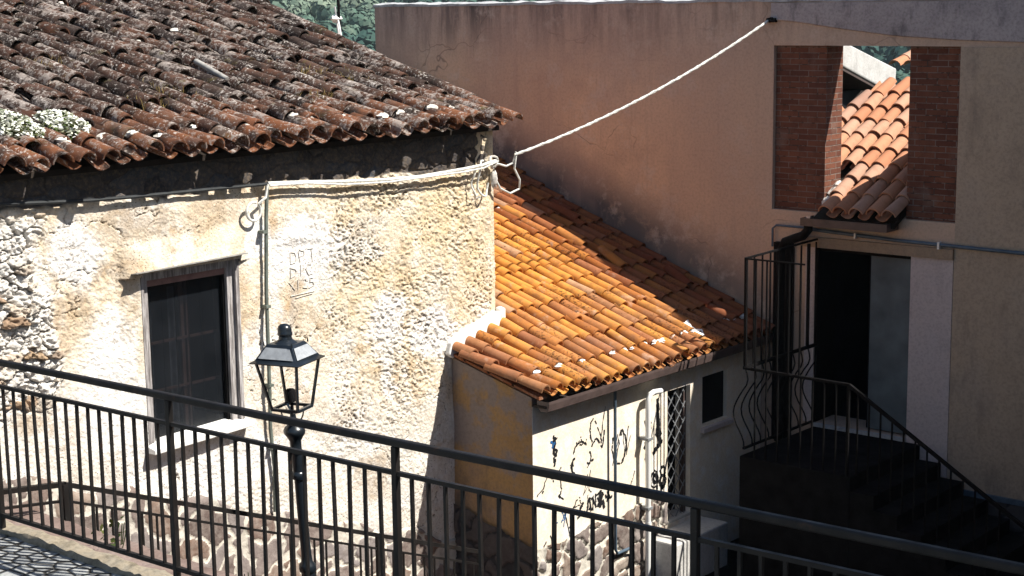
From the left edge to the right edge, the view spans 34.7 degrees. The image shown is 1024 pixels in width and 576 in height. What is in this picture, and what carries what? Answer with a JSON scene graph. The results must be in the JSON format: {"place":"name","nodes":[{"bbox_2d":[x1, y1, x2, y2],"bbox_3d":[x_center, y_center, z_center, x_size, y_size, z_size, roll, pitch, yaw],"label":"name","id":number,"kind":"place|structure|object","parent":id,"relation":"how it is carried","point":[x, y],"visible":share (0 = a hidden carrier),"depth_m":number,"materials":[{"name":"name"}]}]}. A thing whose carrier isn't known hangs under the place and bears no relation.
{"place":"outdoors","nodes":[
{"label":"outdoors","id":0,"kind":"place"},
{"bbox_2d":[0,534,123,575],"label":"street","id":1,"kind":"structure","parent":0,"point":[18,557],"depth_m":9.83,"materials":[{"name":"stone"}]},
{"bbox_2d":[0,520,172,575],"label":"kerb","id":2,"kind":"structure","parent":1,"relation":"on","point":[113,564],"depth_m":9.92,"materials":[{"name":"concrete"}]},
{"bbox_2d":[0,359,1023,575],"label":"street railing","id":3,"kind":"object","parent":2,"relation":"on","point":[695,538],"visible":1,"depth_m":8.39,"materials":[{"name":"black metal"}]},
{"bbox_2d":[683,320,704,335],"bbox_3d":[2.158,0.470,19.154,0.280,0.165,0.275,7,13,39],"label":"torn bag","id":4,"kind":"object","parent":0,"point":[689,324],"visible":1,"depth_m":19.12,"materials":[{"name":"white plastic"}]},
{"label":"alley","id":5,"kind":"object","parent":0,"visible":0},
{"bbox_2d":[4,501,236,575],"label":"stone terrace","id":6,"kind":"structure","parent":5,"relation":"on","point":[134,546],"depth_m":11.18,"materials":[{"name":"beige stone"}]},
{"bbox_2d":[91,516,125,547],"bbox_3d":[-2.739,1.665,11.113,0.206,0.200,0.377,7,13,39],"label":"weed","id":7,"kind":"object","parent":6,"relation":"on","point":[111,525],"visible":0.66,"depth_m":11.13,"materials":[{"name":"green plant"}]},
{"bbox_2d":[0,0,523,575],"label":"old house","id":8,"kind":"structure","parent":5,"relation":"on","point":[380,294],"depth_m":15.44,"materials":[{"name":"paint"}]},
{"bbox_2d":[0,108,45,143],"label":"flowering weed","id":9,"kind":"object","parent":8,"relation":"on","point":[20,122],"visible":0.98,"depth_m":13.39,"materials":[{"name":"white plant"}]},
{"bbox_2d":[29,52,71,68],"bbox_3d":[-4.307,-2.105,15.343,0.494,0.273,0.665,7,13,39],"label":"grass tuft","id":10,"kind":"object","parent":8,"relation":"on","point":[53,60],"visible":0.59,"depth_m":15.44,"materials":[{"name":"green plant"}]},
{"bbox_2d":[32,108,90,138],"bbox_3d":[-3.794,-1.380,13.771,0.592,0.257,0.469,7,13,39],"label":"flowering weed","id":11,"kind":"object","parent":8,"relation":"on","point":[61,117],"visible":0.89,"depth_m":13.70,"materials":[{"name":"white plant"}]},
{"bbox_2d":[0,182,268,205],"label":"cable","id":12,"kind":"object","parent":8,"relation":"attached to","point":[17,203],"depth_m":13.88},
{"bbox_2d":[127,90,178,110],"bbox_3d":[-3.284,-1.695,14.949,0.541,0.238,0.615,7,13,39],"label":"grass tuft","id":13,"kind":"object","parent":8,"relation":"on","point":[153,100],"visible":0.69,"depth_m":14.98,"materials":[{"name":"green plant"}]},
{"bbox_2d":[137,75,185,95],"bbox_3d":[-3.220,-1.870,15.358,0.501,0.250,0.546,-1,10,-3],"label":"grass tuft","id":14,"kind":"object","parent":8,"relation":"on","point":[164,87],"visible":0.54,"depth_m":15.40,"materials":[{"name":"green plant"}]},
{"bbox_2d":[131,253,254,454],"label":"window","id":15,"kind":"structure","parent":8,"relation":"in","point":[191,316],"depth_m":14.77,"materials":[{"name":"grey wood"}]},
{"bbox_2d":[193,59,228,79],"bbox_3d":[-2.989,-2.163,16.290,0.539,0.226,0.060,9,14,44],"label":"broken pipe","id":16,"kind":"object","parent":8,"relation":"on","point":[206,67],"visible":0.94,"depth_m":16.27,"materials":[{"name":"grey plastic"}]},
{"bbox_2d":[245,184,275,511],"bbox_3d":[-2.329,0.596,15.241,0.085,3.124,0.296,7,13,39],"label":"conduit","id":17,"kind":"object","parent":8,"relation":"attached to","point":[268,384],"visible":0.9,"depth_m":15.18,"materials":[{"name":"grey plastic"}]},
{"bbox_2d":[294,63,332,75],"bbox_3d":[-2.097,-2.276,17.196,0.602,0.313,0.525,3,10,20],"label":"grass tuft","id":18,"kind":"object","parent":8,"relation":"on","point":[315,68],"visible":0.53,"depth_m":17.18,"materials":[{"name":"green plant"}]},
{"bbox_2d":[300,88,332,101],"bbox_3d":[-1.903,-1.859,16.249,0.492,0.272,0.704,1,10,12],"label":"grass tuft","id":19,"kind":"object","parent":8,"relation":"on","point":[321,94],"visible":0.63,"depth_m":16.31,"materials":[{"name":"green plant"}]},
{"bbox_2d":[337,0,340,33],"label":"antenna pole","id":20,"kind":"object","parent":8,"relation":"on","point":[338,8],"visible":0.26,"depth_m":19.91,"materials":[{"name":"metal"}]},
{"bbox_2d":[330,6,341,34],"bbox_3d":[-2.111,-3.174,19.934,0.234,0.501,0.118,7,13,39],"label":"plastic bag","id":21,"kind":"object","parent":20,"relation":"hanging from","point":[335,18],"visible":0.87,"depth_m":19.91,"materials":[{"name":"white plastic"}]},
{"bbox_2d":[334,63,368,80],"bbox_3d":[-1.701,-2.239,17.279,0.403,0.280,0.607,2,10,15],"label":"grass tuft","id":22,"kind":"object","parent":8,"relation":"on","point":[349,78],"visible":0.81,"depth_m":17.26,"materials":[{"name":"green plant"}]},
{"bbox_2d":[268,152,520,198],"bbox_3d":[-1.087,-1.010,16.445,0.129,0.465,3.582,7,13,39],"label":"facade cable","id":23,"kind":"object","parent":8,"relation":"attached to","point":[493,177],"visible":1,"depth_m":16.76,"materials":[{"name":"white plastic"}]},
{"bbox_2d":[249,323,324,575],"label":"street lamp","id":24,"kind":"object","parent":5,"relation":"on","point":[285,349],"visible":0.81,"depth_m":12.90,"materials":[{"name":"black metal"}]},
{"bbox_2d":[445,154,774,575],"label":"house","id":25,"kind":"structure","parent":5,"relation":"on","point":[570,356],"depth_m":18.28,"materials":[{"name":"beige paint"}]},
{"bbox_2d":[555,226,587,246],"bbox_3d":[0.749,-0.645,20.519,0.435,0.228,0.169,7,13,39],"label":"loose tile","id":26,"kind":"object","parent":25,"relation":"on","point":[566,234],"visible":1,"depth_m":20.47,"materials":[{"name":"ceramic"}]},
{"bbox_2d":[596,245,627,266],"bbox_3d":[1.246,-0.390,20.275,0.163,0.252,0.424,-10,14,-43],"label":"loose tile","id":27,"kind":"object","parent":25,"relation":"on","point":[611,256],"visible":1,"depth_m":20.23,"materials":[{"name":"ceramic"}]},
{"bbox_2d":[667,386,689,523],"bbox_3d":[1.828,1.904,19.000,0.280,1.573,0.455,7,13,39],"label":"door","id":28,"kind":"structure","parent":25,"relation":"in","point":[674,514],"depth_m":19.08,"materials":[{"name":"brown metal"}]},
{"bbox_2d":[701,371,733,432],"bbox_3d":[2.358,1.322,19.459,0.250,0.663,0.640,7,13,39],"label":"window","id":29,"kind":"structure","parent":25,"relation":"in","point":[712,384],"depth_m":19.44,"materials":[{"name":"glass"}]},
{"bbox_2d":[656,516,727,575],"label":"doorstep","id":30,"kind":"object","parent":5,"relation":"on","point":[714,529],"visible":0.54,"depth_m":18.73,"materials":[{"name":"concrete"}]},
{"bbox_2d":[373,0,1023,535],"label":"tall house","id":31,"kind":"structure","parent":5,"relation":"on","point":[903,200],"depth_m":19.58,"materials":[{"name":"beige paint"}]},
{"bbox_2d":[514,17,776,155],"bbox_3d":[1.578,-2.313,18.480,3.690,1.426,0.129,-7,12,-33],"label":"overhead cable","id":32,"kind":"object","parent":31,"relation":"attached to","point":[770,19],"visible":1,"depth_m":18.52,"materials":[{"name":"metal"}]},
{"bbox_2d":[866,256,910,433],"bbox_3d":[4.411,0.637,19.069,0.561,2.110,0.055,7,13,39],"label":"door","id":33,"kind":"structure","parent":31,"relation":"in","point":[889,278],"depth_m":19.06,"materials":[{"name":"metal"}]},
{"bbox_2d":[739,426,1023,575],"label":"entrance steps","id":34,"kind":"structure","parent":5,"relation":"on","point":[815,493],"depth_m":18.04,"materials":[{"name":"grey concrete"}]},
{"bbox_2d":[733,238,1023,575],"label":"iron railing","id":35,"kind":"object","parent":34,"relation":"on","point":[788,375],"visible":1,"depth_m":17.98,"materials":[{"name":"black metal"}]},
{"bbox_3d":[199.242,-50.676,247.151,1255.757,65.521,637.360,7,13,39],"label":"hillside","id":36,"kind":"structure","parent":0,"visible":0},
{"bbox_2d":[269,0,910,84],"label":"woods","id":37,"kind":"object","parent":36,"relation":"on","point":[357,20],"visible":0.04,"depth_m":310.71,"materials":[{"name":"green plant"}]},
{"bbox_2d":[842,46,910,108],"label":"house behind","id":38,"kind":"structure","parent":36,"relation":"on","point":[862,71],"depth_m":22.88,"materials":[{"name":"paint"}]},
{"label":"alley steps","id":39,"kind":"object","parent":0,"visible":0},
{"bbox_2d":[4,481,478,575],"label":"stair railing","id":40,"kind":"object","parent":39,"relation":"on","point":[66,501],"visible":0.41,"depth_m":13.30,"materials":[{"name":"black metal"}]}
]}

